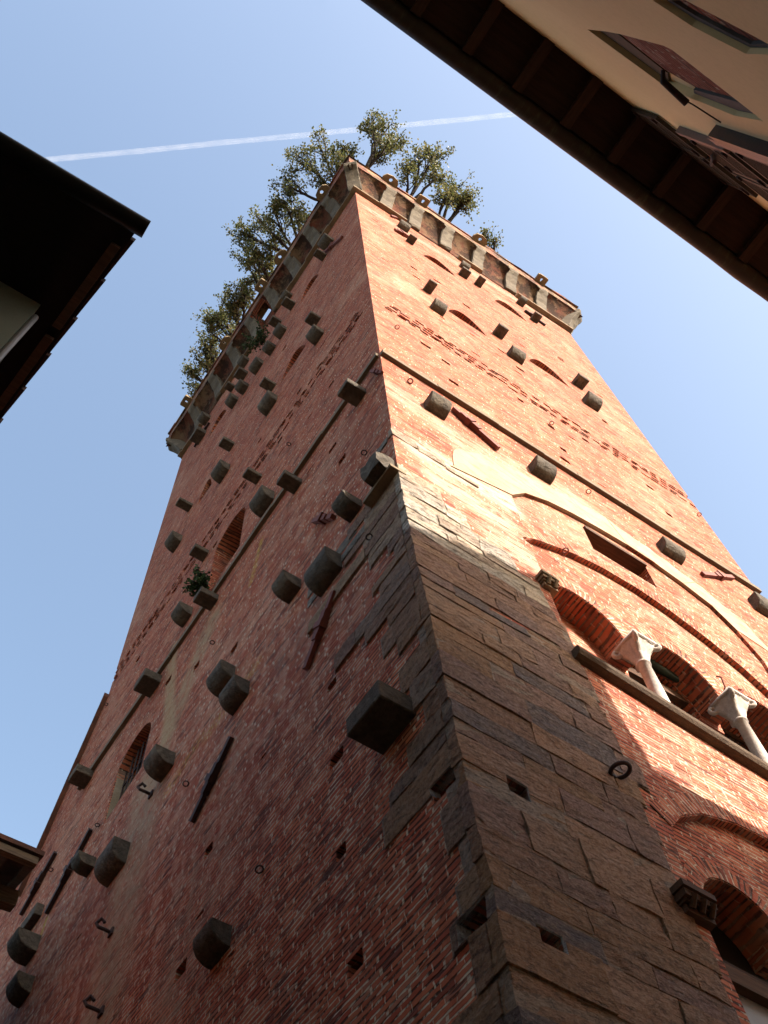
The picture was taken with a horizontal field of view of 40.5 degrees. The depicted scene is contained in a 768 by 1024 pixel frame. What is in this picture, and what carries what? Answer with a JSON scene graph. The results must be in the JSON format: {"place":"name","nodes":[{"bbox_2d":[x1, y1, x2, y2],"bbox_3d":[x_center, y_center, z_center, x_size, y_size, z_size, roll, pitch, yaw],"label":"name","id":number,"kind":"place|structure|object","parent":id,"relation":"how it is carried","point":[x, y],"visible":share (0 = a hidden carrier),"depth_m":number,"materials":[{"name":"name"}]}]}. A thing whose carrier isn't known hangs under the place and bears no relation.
{"place":"outdoors","nodes":[
{"label":"outdoors","id":0,"kind":"place"},
{"bbox_2d":[0,833,44,911],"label":"timber eave house","id":1,"kind":"structure","parent":0,"point":[19,860],"depth_m":16.41,"materials":[{"name":"wood"}]},
{"bbox_2d":[0,693,108,1023],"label":"brick wing","id":2,"kind":"structure","parent":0,"point":[50,840],"depth_m":21.43,"materials":[{"name":"red brick"}]},
{"bbox_2d":[0,131,150,422],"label":"alley house","id":3,"kind":"structure","parent":0,"point":[67,239],"depth_m":10.80,"materials":[{"name":"brown paint"}]},
{"bbox_2d":[0,0,767,847],"label":"sky","id":4,"kind":"structure","parent":0,"point":[179,112],"materials":[{"name":"blue"}]},
{"bbox_2d":[6,155,767,1023],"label":"brick tower","id":5,"kind":"structure","parent":0,"point":[438,693],"depth_m":13.15,"materials":[{"name":"brick"}]},
{"bbox_2d":[182,564,214,596],"bbox_3d":[-3.642,1.400,20.402,0.584,0.578,0.802,30,-69,-17],"label":"wall plant","id":6,"kind":"object","parent":5,"relation":"attached to","point":[200,578],"depth_m":20.32,"materials":[{"name":"green plant"}]},
{"bbox_2d":[180,331,221,396],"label":"holm oak","id":7,"kind":"object","parent":5,"relation":"on","point":[208,360],"visible":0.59,"depth_m":41.53,"materials":[{"name":"green plant"}]},
{"bbox_2d":[190,280,255,349],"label":"holm oak","id":8,"kind":"object","parent":5,"relation":"on","point":[233,311],"visible":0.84,"depth_m":40.05,"materials":[{"name":"green plant"}]},
{"bbox_2d":[223,233,282,309],"bbox_3d":[-4.973,-8.756,39.073,2.396,3.485,2.937,0,-64,-3],"label":"holm oak","id":9,"kind":"object","parent":5,"relation":"on","point":[256,258],"visible":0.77,"depth_m":39.28,"materials":[{"name":"green plant"}]},
{"bbox_2d":[239,315,270,356],"bbox_3d":[-4.111,-5.541,33.118,0.788,1.489,1.348,30,-69,-17],"label":"wall plant","id":10,"kind":"object","parent":5,"relation":"attached to","point":[261,333],"depth_m":33.22,"materials":[{"name":"green plant"}]},
{"bbox_2d":[221,179,312,250],"bbox_3d":[-4.206,-10.841,38.662,3.667,4.508,3.113,10,-65,-8],"label":"holm oak","id":11,"kind":"object","parent":5,"relation":"on","point":[298,214],"visible":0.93,"depth_m":39.06,"materials":[{"name":"green plant"}]},
{"bbox_2d":[268,124,364,201],"bbox_3d":[-2.456,-12.477,38.063,3.364,4.680,2.840,11,-65,-9],"label":"holm oak","id":12,"kind":"object","parent":5,"relation":"on","point":[339,155],"visible":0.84,"depth_m":38.83,"materials":[{"name":"green plant"}]},
{"bbox_2d":[355,107,412,168],"bbox_3d":[-0.220,-13.460,38.043,2.594,5.296,2.046,-22,-64,7],"label":"holm oak","id":13,"kind":"object","parent":5,"relation":"on","point":[389,144],"visible":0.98,"depth_m":38.95,"materials":[{"name":"green plant"}]},
{"bbox_2d":[392,138,456,198],"bbox_3d":[1.389,-12.472,38.268,3.151,4.648,2.020,-26,-65,9],"label":"holm oak","id":14,"kind":"object","parent":5,"relation":"on","point":[412,166],"visible":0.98,"depth_m":38.82,"materials":[{"name":"green plant"}]},
{"bbox_2d":[428,169,483,225],"bbox_3d":[2.705,-11.221,38.462,2.304,3.765,2.239,-10,-64,2],"label":"holm oak","id":15,"kind":"object","parent":5,"relation":"on","point":[451,197],"visible":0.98,"depth_m":38.94,"materials":[{"name":"green plant"}]},
{"bbox_2d":[477,220,503,252],"bbox_3d":[3.872,-9.698,38.846,1.078,2.959,1.962,23,-67,-14],"label":"holm oak","id":16,"kind":"object","parent":5,"relation":"on","point":[484,231],"visible":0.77,"depth_m":39.25,"materials":[{"name":"green plant"}]},
{"bbox_2d":[721,727,750,752],"bbox_3d":[4.250,3.246,13.909,3.320,2.380,0.106,30,-69,-17],"label":"window","id":17,"kind":"structure","parent":5,"relation":"in","point":[727,734],"depth_m":15.21,"materials":[{"name":"brown"}]},
{"bbox_2d":[722,959,767,984],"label":"window frame","id":18,"kind":"structure","parent":5,"relation":"in","point":[724,961],"depth_m":8.94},
{"bbox_2d":[738,994,767,1023],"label":"window pane","id":19,"kind":"structure","parent":5,"relation":"in","point":[756,1013],"depth_m":8.63,"materials":[{"name":"grey glass"}]},
{"bbox_2d":[361,0,767,301],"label":"plastered house","id":20,"kind":"structure","parent":0,"point":[657,110],"depth_m":9.83,"materials":[{"name":"paint"}]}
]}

